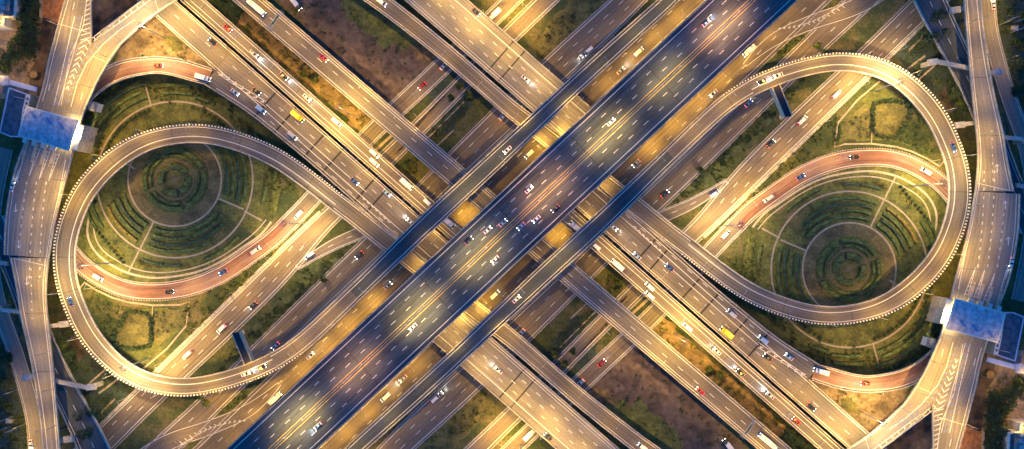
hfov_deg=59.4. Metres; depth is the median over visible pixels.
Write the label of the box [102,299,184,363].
park lawn
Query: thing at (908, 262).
garden lawn
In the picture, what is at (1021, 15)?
broadleaf tree
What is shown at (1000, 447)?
broadleaf tree
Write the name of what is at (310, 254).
delivery van
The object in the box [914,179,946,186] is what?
mast light
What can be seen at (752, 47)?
box truck
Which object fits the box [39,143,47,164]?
toll booth
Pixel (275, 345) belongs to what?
sedan car
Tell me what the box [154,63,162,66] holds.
sedan car
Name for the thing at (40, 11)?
boundary wall
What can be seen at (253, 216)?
garden path
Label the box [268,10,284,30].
sign gantry
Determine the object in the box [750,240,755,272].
hedge
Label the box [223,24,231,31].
sedan car
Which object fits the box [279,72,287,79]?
sedan car
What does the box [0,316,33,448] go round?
dark grass
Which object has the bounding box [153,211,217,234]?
hedge
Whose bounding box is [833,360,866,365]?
hedge
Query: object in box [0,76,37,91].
covered walkway
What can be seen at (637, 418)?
dark grass
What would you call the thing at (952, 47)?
edge flyover
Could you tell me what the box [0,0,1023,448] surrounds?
ground
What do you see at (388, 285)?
sedan car
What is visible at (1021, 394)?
broadleaf tree
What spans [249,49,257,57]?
sedan car
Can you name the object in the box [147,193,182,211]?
hedge
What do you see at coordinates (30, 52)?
broadleaf tree
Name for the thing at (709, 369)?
broadleaf tree
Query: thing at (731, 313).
delivery van
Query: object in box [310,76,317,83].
broadleaf tree
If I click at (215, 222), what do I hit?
hedge
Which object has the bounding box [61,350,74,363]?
broadleaf tree
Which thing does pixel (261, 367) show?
sedan car
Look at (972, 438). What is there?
orange dirt ground
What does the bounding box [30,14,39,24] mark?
broadleaf tree
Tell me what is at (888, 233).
hedge
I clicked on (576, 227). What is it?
box truck
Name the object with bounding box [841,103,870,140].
park lawn
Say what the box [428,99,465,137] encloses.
concrete path
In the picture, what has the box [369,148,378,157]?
delivery van
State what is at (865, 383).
sedan car
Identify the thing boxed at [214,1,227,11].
broadleaf tree
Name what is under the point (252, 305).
sedan car
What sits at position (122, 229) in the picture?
hedge
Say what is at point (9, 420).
substation frame
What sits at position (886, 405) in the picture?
sandy ground
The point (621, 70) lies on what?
sedan car
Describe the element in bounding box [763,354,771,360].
sedan car
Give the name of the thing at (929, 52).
dark grass
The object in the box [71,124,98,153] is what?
service building
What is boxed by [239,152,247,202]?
hedge
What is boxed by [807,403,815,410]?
sedan car
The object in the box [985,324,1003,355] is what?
stair tower
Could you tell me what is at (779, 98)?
billboard
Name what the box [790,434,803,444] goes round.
broadleaf tree
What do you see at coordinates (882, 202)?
garden path
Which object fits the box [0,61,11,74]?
broadleaf tree
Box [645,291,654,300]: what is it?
delivery van
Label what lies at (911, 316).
garden path
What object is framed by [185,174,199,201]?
hedge
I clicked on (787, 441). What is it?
broadleaf tree
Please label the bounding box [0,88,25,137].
hall
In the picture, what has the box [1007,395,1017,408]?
broadleaf tree
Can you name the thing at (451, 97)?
broadleaf tree
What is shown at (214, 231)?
hedge
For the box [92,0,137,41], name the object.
guardrail
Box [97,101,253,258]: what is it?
garden path
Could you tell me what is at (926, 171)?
delivery van
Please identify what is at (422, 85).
sedan car
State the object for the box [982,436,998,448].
broadleaf tree
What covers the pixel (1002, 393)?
broadleaf tree
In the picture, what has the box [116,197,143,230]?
hedge
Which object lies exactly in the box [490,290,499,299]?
delivery van
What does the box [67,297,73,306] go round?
sedan car
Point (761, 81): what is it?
sedan car
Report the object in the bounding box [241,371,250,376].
sedan car
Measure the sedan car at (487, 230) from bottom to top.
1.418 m
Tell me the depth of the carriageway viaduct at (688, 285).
442.50 m
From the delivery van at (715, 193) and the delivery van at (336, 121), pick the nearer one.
the delivery van at (336, 121)
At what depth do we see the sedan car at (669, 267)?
441.55 m
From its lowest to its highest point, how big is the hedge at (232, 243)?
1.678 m
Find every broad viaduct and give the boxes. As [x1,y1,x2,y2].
[405,0,591,134]
[432,314,618,448]
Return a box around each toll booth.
[21,138,29,159]
[30,140,38,161]
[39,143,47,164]
[48,146,56,166]
[967,282,975,302]
[976,284,984,305]
[985,287,993,308]
[994,289,1002,310]
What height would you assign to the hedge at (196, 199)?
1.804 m
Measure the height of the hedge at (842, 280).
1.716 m
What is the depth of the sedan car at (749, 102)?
448.92 m
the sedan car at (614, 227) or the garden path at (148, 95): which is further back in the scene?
the garden path at (148, 95)
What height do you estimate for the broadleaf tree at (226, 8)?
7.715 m
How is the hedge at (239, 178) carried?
on the garden lawn at (250, 223)
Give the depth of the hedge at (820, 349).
449.11 m
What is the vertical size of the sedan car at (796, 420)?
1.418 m
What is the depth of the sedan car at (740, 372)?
441.56 m
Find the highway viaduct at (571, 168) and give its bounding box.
[227,0,796,448]
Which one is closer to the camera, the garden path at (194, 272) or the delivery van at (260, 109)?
the delivery van at (260, 109)
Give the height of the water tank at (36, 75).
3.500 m
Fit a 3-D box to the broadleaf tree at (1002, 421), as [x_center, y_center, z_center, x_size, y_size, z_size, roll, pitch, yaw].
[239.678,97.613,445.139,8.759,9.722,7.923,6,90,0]
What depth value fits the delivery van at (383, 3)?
440.50 m
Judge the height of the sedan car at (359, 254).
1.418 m
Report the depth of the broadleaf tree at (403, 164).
445.75 m
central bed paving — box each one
[154,159,194,199]
[829,249,869,289]
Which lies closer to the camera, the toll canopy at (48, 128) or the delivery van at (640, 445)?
the toll canopy at (48, 128)
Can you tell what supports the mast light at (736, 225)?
on the ground at (168, 410)
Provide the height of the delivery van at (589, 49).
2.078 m
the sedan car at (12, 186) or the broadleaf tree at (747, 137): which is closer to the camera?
the sedan car at (12, 186)
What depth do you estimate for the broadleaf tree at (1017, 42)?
445.22 m
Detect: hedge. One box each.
[86,209,96,228]
[87,80,148,126]
[90,203,103,228]
[93,122,108,146]
[95,90,142,127]
[106,206,137,242]
[111,201,141,236]
[112,95,147,118]
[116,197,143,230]
[122,194,147,225]
[141,258,181,267]
[142,152,160,190]
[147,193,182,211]
[147,240,210,253]
[149,159,161,186]
[150,223,224,246]
[153,192,179,204]
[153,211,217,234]
[153,214,223,240]
[157,83,190,88]
[157,166,168,183]
[161,186,177,196]
[162,90,192,95]
[163,147,203,168]
[166,154,195,168]
[169,162,188,173]
[179,176,190,193]
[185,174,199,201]
[186,171,206,209]
[194,95,214,104]
[203,236,239,261]
[213,145,229,195]
[222,147,235,198]
[231,149,241,200]
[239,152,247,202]
[261,186,267,204]
[268,176,273,208]
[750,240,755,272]
[756,244,762,262]
[776,246,784,296]
[782,248,792,299]
[784,187,820,212]
[788,250,801,301]
[794,253,810,303]
[799,202,873,225]
[800,208,870,234]
[806,214,870,237]
[809,344,829,353]
[813,195,876,208]
[817,239,837,277]
[820,280,860,301]
[824,247,838,274]
[828,280,857,294]
[831,353,861,358]
[833,255,844,272]
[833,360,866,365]
[835,275,854,286]
[841,237,876,255]
[842,181,882,190]
[844,244,870,256]
[846,252,862,262]
[855,265,866,282]
[862,262,874,289]
[863,258,881,296]
[875,322,936,368]
[876,223,901,254]
[876,330,911,353]
[880,218,907,251]
[881,321,928,358]
[882,212,912,247]
[886,206,917,242]
[915,302,930,326]
[920,220,933,245]
[927,220,937,239]
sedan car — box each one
[10,182,14,191]
[29,439,32,447]
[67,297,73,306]
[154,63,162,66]
[165,290,173,293]
[208,38,216,45]
[219,269,227,275]
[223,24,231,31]
[230,88,238,95]
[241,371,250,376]
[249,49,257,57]
[249,301,256,308]
[252,88,260,94]
[257,364,266,370]
[271,342,279,349]
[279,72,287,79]
[303,93,310,101]
[306,352,314,359]
[314,422,321,429]
[320,54,327,61]
[350,177,358,184]
[355,251,362,258]
[383,189,390,196]
[384,282,391,289]
[399,374,406,381]
[406,218,413,224]
[409,323,416,330]
[418,82,425,89]
[464,237,472,244]
[472,8,479,15]
[483,226,491,233]
[490,256,498,263]
[494,366,502,373]
[499,219,506,226]
[503,146,511,153]
[512,295,520,302]
[517,222,524,229]
[521,75,529,82]
[525,185,533,192]
[532,215,540,222]
[544,433,551,440]
[551,204,559,211]
[598,359,605,366]
[607,118,614,125]
[610,224,617,230]
[617,67,624,74]
[632,159,639,166]
[633,252,640,259]
[661,190,668,197]
[665,264,673,271]
[696,387,703,394]
[702,19,709,26]
[709,89,717,96]
[713,347,720,355]
[736,369,744,376]
[744,99,752,106]
[757,78,766,84]
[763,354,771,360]
[766,391,774,399]
[767,140,774,147]
[773,72,782,77]
[785,353,793,360]
[792,417,800,424]
[796,173,804,179]
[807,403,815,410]
[850,155,858,158]
[861,382,869,385]
[950,142,956,151]
[991,1,994,9]
[1009,257,1013,266]
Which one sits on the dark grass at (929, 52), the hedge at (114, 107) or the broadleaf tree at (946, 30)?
the broadleaf tree at (946, 30)
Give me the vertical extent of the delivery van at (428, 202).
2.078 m
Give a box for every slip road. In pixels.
[140,376,286,448]
[295,199,413,269]
[610,179,728,249]
[737,0,883,72]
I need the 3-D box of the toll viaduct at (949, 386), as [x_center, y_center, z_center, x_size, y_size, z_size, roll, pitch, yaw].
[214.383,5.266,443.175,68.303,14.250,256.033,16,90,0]
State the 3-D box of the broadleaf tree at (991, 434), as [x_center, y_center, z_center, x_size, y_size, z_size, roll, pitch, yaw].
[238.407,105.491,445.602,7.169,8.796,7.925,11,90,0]
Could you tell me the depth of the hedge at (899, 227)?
449.11 m
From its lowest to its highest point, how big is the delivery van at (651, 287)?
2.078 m
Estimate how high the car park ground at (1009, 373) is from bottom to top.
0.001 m
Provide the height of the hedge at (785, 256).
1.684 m
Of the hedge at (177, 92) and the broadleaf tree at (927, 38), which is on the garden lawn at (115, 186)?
the hedge at (177, 92)
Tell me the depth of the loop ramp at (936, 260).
440.00 m
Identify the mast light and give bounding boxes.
[77,262,109,269]
[119,358,149,371]
[137,22,165,38]
[279,220,298,226]
[725,222,744,228]
[858,410,886,426]
[874,77,904,90]
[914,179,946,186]
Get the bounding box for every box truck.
[194,73,210,81]
[246,0,265,15]
[267,392,280,405]
[290,0,301,10]
[290,110,303,122]
[399,177,412,189]
[444,218,453,227]
[489,7,501,19]
[522,429,534,441]
[570,221,579,230]
[611,259,624,271]
[719,326,733,338]
[722,438,733,448]
[743,43,756,56]
[813,367,829,375]
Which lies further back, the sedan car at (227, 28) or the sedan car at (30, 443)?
the sedan car at (30, 443)
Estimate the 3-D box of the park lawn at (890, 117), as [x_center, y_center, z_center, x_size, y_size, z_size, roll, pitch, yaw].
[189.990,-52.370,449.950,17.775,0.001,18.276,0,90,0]
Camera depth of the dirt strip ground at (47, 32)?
449.95 m
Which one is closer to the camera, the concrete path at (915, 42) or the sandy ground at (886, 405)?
the concrete path at (915, 42)
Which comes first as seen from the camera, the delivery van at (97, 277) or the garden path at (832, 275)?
the delivery van at (97, 277)
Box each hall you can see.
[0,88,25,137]
[998,311,1023,360]
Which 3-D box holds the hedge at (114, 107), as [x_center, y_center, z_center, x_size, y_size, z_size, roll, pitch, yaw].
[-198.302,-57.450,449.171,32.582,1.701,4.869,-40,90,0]
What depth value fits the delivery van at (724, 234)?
447.86 m
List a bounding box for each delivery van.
[92,273,102,281]
[182,350,191,359]
[216,324,225,333]
[250,246,260,254]
[255,104,265,113]
[287,131,297,139]
[294,210,303,218]
[304,251,314,258]
[331,117,341,126]
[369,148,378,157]
[369,157,378,166]
[376,0,386,6]
[380,392,389,401]
[423,198,432,206]
[430,393,438,402]
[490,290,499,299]
[524,149,533,158]
[585,46,593,55]
[591,242,600,250]
[634,47,643,56]
[637,442,647,448]
[645,282,654,291]
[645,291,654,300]
[682,322,692,331]
[709,190,719,197]
[720,230,729,238]
[726,309,736,317]
[758,335,768,344]
[763,194,773,202]
[798,115,807,124]
[832,89,841,98]
[921,167,931,175]
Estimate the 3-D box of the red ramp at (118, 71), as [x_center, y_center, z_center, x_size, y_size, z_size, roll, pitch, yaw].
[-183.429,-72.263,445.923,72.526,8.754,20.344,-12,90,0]
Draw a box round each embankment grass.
[193,253,344,401]
[215,376,267,416]
[679,47,830,195]
[756,32,808,72]
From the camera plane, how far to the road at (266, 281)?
449.89 m
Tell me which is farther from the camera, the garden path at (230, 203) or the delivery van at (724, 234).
the garden path at (230, 203)
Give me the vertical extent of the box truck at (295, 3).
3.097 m
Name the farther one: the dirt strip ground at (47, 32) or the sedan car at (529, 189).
the dirt strip ground at (47, 32)
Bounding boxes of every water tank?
[30,71,40,78]
[983,370,993,377]
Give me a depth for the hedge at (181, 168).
449.05 m
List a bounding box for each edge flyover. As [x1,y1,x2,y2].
[0,215,111,448]
[912,0,1023,233]
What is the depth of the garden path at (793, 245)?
449.93 m
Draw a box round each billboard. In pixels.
[232,330,254,364]
[769,84,791,118]
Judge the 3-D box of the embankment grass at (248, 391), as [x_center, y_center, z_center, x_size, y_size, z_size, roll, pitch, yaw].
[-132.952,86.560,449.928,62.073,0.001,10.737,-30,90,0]
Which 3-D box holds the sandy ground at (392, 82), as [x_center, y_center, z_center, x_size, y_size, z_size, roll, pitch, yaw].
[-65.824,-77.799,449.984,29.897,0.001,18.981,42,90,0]
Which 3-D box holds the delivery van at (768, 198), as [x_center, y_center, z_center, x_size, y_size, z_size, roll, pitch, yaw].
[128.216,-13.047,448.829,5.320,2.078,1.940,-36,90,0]
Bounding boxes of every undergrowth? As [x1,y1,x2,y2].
[0,0,488,448]
[535,0,1023,448]
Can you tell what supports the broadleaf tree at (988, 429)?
on the car park ground at (1009, 373)
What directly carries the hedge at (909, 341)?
on the garden lawn at (908, 262)
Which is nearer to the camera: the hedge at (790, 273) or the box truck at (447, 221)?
the box truck at (447, 221)
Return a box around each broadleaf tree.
[0,48,10,63]
[0,50,19,64]
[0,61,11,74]
[0,351,12,364]
[0,378,6,389]
[0,426,5,436]
[3,403,13,411]
[6,40,16,53]
[7,433,18,445]
[9,34,22,49]
[13,8,31,28]
[15,29,27,41]
[15,46,27,58]
[17,0,26,8]
[17,20,33,30]
[19,32,34,43]
[19,47,36,59]
[20,37,31,51]
[21,22,40,39]
[22,2,36,17]
[24,34,40,47]
[25,0,41,12]
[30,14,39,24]
[51,336,64,348]
[59,340,69,351]
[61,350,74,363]
[73,410,83,421]
[77,427,93,440]
[84,403,102,418]
[202,399,210,406]
[207,0,218,5]
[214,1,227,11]
[220,4,233,14]
[226,0,234,7]
[228,9,240,20]
[230,3,240,11]
[272,306,279,314]
[296,282,304,289]
[300,70,307,77]
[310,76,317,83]
[320,274,327,282]
[400,159,410,168]
[447,94,454,101]
[455,82,463,88]
[464,90,471,97]
[552,351,559,358]
[560,360,568,366]
[569,347,576,354]
[613,280,623,289]
[696,166,703,174]
[706,365,713,372]
[716,371,723,378]
[719,159,727,166]
[744,134,751,142]
[783,428,795,439]
[783,437,793,445]
[789,441,797,448]
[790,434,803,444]
[796,437,809,447]
[805,443,816,448]
[813,42,821,49]
[921,30,939,45]
[930,8,946,21]
[940,27,950,38]
[949,85,962,98]
[954,97,964,108]
[959,100,972,112]
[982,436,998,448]
[983,401,999,414]
[983,409,1002,426]
[984,424,993,434]
[987,389,1004,401]
[987,431,1001,446]
[989,405,1004,416]
[990,418,1006,428]
[992,397,1003,411]
[992,420,1010,440]
[996,390,1008,402]
[996,407,1008,419]
[997,440,1006,448]
[1001,399,1014,414]
[1004,384,1023,398]
[1005,3,1016,15]
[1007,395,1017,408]
[1010,37,1020,45]
[1011,84,1023,97]
[1012,374,1023,387]
[1013,385,1023,400]
[1017,59,1023,70]
[1018,12,1023,22]
[1021,40,1023,52]
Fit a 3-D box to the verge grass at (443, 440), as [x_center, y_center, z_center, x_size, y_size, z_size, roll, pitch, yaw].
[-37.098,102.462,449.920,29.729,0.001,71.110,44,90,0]
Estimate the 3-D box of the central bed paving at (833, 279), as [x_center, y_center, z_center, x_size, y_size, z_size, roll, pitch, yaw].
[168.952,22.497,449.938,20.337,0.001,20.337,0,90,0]
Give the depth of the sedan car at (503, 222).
434.06 m
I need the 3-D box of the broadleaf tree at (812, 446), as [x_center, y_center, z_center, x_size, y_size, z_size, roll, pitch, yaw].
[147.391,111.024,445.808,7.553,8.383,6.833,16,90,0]
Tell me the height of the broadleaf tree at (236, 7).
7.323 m
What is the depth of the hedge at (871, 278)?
449.11 m
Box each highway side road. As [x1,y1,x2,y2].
[193,0,705,448]
[318,0,830,448]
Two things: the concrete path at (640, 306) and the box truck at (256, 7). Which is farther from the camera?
the concrete path at (640, 306)
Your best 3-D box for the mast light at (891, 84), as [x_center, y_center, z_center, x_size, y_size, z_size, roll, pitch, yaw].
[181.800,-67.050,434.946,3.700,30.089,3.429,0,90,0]
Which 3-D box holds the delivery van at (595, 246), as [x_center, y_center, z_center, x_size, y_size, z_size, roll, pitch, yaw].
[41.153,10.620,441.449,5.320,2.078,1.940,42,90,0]
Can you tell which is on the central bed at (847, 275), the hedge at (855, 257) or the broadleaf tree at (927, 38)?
the hedge at (855, 257)
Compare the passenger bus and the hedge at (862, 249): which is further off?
the hedge at (862, 249)
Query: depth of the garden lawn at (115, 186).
449.95 m
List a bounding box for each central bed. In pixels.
[141,145,208,213]
[815,235,882,303]
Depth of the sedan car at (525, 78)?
441.56 m
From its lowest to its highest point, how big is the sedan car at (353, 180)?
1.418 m
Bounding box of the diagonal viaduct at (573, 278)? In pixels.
[233,0,790,448]
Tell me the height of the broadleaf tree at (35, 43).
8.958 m
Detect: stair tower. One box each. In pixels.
[20,93,38,124]
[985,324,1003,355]
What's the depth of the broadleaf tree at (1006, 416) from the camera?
442.54 m
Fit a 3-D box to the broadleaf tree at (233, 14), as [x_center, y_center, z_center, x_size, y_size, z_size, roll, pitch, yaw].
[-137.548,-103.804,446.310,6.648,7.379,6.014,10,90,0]
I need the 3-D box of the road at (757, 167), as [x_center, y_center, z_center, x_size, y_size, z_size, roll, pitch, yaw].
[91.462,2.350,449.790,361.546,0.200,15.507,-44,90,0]
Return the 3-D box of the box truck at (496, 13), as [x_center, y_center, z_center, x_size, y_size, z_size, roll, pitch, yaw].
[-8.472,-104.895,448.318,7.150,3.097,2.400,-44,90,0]
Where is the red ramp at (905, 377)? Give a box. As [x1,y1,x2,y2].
[811,347,933,392]
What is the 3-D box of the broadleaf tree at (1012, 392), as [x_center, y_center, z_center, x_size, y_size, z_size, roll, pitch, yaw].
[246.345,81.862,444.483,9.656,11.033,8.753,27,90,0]
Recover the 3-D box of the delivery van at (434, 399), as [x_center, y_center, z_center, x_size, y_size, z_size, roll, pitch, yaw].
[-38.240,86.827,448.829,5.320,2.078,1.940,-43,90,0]
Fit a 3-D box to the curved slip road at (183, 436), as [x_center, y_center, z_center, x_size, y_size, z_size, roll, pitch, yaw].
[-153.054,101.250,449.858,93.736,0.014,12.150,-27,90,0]
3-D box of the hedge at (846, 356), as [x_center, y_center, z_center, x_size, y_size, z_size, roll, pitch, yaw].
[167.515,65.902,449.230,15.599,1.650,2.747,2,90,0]
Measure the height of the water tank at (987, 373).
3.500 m
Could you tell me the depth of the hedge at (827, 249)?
448.99 m
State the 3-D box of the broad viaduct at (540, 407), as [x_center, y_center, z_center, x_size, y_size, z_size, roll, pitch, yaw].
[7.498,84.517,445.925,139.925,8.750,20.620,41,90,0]
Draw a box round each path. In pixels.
[80,282,189,368]
[86,219,271,278]
[88,369,105,383]
[93,219,265,272]
[96,398,115,418]
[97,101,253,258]
[98,379,118,393]
[127,144,221,226]
[128,222,153,271]
[145,86,151,104]
[177,168,205,178]
[218,198,243,209]
[244,211,262,220]
[375,135,391,150]
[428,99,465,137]
[437,130,453,144]
[558,311,595,349]
[570,304,586,318]
[632,298,648,313]
[752,170,937,229]
[758,176,930,229]
[761,228,779,237]
[770,190,926,347]
[780,239,805,250]
[802,222,896,304]
[803,224,894,305]
[818,270,846,280]
[834,80,943,166]
[870,177,895,226]
[872,344,878,362]
[905,55,925,69]
[908,30,927,50]
[918,65,935,79]
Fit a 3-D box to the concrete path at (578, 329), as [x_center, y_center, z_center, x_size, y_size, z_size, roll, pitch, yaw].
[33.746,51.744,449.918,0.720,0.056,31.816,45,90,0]
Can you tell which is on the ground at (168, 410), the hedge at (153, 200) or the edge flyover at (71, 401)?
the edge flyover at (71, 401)
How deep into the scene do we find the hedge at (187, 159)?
449.11 m
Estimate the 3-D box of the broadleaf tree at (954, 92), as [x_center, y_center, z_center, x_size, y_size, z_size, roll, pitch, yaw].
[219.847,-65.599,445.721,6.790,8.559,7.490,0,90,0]
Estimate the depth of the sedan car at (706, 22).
434.05 m
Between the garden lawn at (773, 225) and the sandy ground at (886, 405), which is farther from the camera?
the sandy ground at (886, 405)
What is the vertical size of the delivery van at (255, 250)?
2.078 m
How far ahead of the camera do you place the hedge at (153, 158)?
448.99 m
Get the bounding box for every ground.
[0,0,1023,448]
[0,18,43,99]
[27,18,56,96]
[42,0,63,22]
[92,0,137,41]
[113,16,214,71]
[163,34,186,50]
[240,12,371,130]
[278,0,436,102]
[355,53,412,95]
[417,50,435,59]
[587,346,745,448]
[588,389,606,398]
[611,353,668,395]
[652,318,783,436]
[809,377,910,432]
[837,398,859,414]
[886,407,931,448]
[960,426,981,448]
[967,352,996,430]
[980,349,1023,430]
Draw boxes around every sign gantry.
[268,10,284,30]
[739,418,755,438]
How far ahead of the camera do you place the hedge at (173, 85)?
449.11 m
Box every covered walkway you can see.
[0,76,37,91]
[986,357,1023,372]
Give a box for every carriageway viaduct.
[137,0,447,263]
[180,0,462,239]
[561,209,843,448]
[576,185,886,448]
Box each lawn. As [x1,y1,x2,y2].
[62,71,231,282]
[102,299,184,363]
[115,312,149,346]
[129,143,220,224]
[153,308,182,345]
[207,97,280,236]
[743,212,816,351]
[792,166,961,377]
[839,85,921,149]
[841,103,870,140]
[874,102,908,136]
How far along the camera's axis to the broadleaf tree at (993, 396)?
443.47 m
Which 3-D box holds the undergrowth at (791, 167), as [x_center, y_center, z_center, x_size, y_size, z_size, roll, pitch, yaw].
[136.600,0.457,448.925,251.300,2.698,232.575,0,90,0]
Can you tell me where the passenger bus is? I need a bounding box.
[758,433,777,448]
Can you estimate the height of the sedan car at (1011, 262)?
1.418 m
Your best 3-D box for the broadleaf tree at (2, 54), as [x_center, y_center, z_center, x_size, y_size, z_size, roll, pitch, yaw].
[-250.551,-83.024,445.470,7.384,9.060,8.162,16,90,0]
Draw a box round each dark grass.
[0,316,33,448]
[56,327,129,448]
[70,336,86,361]
[221,0,245,23]
[344,0,424,50]
[425,59,480,134]
[543,314,598,389]
[599,398,679,448]
[778,425,802,448]
[894,0,967,121]
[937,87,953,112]
[990,0,1023,132]
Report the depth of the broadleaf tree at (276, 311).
445.56 m
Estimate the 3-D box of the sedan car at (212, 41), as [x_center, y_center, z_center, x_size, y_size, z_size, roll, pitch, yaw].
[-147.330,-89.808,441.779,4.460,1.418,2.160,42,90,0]
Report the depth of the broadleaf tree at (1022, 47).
443.16 m
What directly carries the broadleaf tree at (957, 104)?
on the ground at (168, 410)
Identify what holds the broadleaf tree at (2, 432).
on the dark grass at (17, 408)
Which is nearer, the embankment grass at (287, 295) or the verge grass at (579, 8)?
the verge grass at (579, 8)
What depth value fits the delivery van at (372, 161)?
440.46 m
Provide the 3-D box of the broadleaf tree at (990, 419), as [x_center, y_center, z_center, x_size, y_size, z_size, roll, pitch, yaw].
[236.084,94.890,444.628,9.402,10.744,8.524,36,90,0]
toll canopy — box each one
[18,106,77,150]
[946,298,1005,342]
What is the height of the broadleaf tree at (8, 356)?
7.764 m
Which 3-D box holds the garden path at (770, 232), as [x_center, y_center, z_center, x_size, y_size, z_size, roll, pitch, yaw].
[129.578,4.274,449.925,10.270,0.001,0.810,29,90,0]
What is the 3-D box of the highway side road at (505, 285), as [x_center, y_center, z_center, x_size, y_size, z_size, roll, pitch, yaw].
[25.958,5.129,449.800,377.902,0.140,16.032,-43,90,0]
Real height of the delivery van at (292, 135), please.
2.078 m
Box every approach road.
[282,0,523,229]
[500,219,741,448]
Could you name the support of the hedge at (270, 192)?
on the garden lawn at (250, 223)
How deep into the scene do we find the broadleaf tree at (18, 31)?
442.54 m
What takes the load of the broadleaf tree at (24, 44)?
on the car park ground at (14, 75)
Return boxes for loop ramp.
[53,0,679,448]
[344,0,970,448]
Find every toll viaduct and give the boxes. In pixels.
[0,0,176,448]
[847,0,1023,448]
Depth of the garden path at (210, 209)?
449.93 m
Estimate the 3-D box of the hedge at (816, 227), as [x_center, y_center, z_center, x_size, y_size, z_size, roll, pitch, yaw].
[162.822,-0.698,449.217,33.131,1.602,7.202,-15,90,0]
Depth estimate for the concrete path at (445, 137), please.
449.89 m
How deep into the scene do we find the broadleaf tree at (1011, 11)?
444.31 m
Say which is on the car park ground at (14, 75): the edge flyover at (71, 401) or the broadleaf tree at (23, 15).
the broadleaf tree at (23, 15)
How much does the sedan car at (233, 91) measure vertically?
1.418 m
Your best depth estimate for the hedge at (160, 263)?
449.11 m
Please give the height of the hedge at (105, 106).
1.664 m
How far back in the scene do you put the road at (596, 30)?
449.88 m
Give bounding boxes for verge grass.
[417,387,498,448]
[525,0,606,61]
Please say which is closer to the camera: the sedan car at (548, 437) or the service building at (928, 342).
the sedan car at (548, 437)
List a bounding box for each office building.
[0,0,28,29]
[995,419,1023,448]
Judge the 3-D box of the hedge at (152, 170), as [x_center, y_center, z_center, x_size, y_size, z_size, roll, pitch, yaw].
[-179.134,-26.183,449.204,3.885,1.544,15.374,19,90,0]
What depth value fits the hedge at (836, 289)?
449.11 m
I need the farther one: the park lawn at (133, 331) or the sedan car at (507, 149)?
the park lawn at (133, 331)
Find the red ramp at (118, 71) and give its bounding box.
[90,56,212,101]
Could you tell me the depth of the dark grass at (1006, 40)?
449.94 m
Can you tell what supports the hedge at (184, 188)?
on the central bed at (176, 173)
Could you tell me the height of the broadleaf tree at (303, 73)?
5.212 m
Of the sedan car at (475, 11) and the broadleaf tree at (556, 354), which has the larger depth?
the broadleaf tree at (556, 354)
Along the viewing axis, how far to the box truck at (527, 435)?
446.77 m
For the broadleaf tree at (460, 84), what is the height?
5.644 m
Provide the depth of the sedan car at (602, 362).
448.93 m
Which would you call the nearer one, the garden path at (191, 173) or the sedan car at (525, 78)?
the sedan car at (525, 78)
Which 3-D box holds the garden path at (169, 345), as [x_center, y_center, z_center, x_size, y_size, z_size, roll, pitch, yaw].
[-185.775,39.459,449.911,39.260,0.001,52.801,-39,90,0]
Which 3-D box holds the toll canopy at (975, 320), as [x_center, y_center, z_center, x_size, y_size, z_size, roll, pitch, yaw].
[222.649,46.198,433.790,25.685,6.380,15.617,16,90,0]
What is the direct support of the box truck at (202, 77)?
on the red ramp at (118, 71)
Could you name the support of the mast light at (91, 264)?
on the garden lawn at (115, 186)
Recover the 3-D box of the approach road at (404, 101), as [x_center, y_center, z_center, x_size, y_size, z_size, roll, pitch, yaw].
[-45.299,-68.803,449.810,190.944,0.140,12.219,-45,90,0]
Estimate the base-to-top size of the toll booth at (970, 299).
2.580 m
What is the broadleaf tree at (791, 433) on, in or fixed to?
on the dark grass at (786, 428)
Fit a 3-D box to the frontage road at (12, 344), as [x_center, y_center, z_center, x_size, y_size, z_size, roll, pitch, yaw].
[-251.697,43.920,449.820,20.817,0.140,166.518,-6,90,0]
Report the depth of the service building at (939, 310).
438.87 m
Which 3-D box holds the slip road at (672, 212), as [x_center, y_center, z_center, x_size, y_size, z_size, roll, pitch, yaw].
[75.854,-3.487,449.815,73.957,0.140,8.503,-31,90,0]
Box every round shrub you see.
[116,322,121,328]
[902,120,907,126]
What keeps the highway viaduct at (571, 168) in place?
on the ground at (168, 410)
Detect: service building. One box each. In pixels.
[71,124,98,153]
[88,101,103,112]
[920,336,935,347]
[925,295,952,324]
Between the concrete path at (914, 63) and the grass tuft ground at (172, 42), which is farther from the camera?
the grass tuft ground at (172, 42)
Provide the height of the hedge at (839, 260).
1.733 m
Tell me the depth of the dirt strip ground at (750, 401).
449.98 m
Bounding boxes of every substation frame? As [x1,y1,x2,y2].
[0,416,15,432]
[1008,16,1023,32]
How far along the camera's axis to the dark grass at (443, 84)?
449.92 m
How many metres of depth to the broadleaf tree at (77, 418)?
442.76 m
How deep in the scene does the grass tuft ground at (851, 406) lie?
449.96 m
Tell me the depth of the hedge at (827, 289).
448.99 m
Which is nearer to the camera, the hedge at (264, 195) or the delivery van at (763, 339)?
the delivery van at (763, 339)
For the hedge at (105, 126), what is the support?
on the garden lawn at (115, 186)
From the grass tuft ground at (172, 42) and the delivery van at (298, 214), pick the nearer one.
the delivery van at (298, 214)
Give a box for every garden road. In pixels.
[53,214,294,300]
[729,148,970,234]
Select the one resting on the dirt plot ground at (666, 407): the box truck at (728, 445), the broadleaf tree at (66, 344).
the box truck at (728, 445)
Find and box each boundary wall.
[39,0,42,17]
[981,431,984,448]
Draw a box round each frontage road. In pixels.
[0,147,42,448]
[981,0,1023,301]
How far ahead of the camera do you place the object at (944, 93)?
449.94 m
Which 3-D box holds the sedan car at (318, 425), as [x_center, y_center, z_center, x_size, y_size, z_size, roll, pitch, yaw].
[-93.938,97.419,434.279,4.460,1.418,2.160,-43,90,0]
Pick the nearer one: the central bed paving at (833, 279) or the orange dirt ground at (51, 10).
the central bed paving at (833, 279)

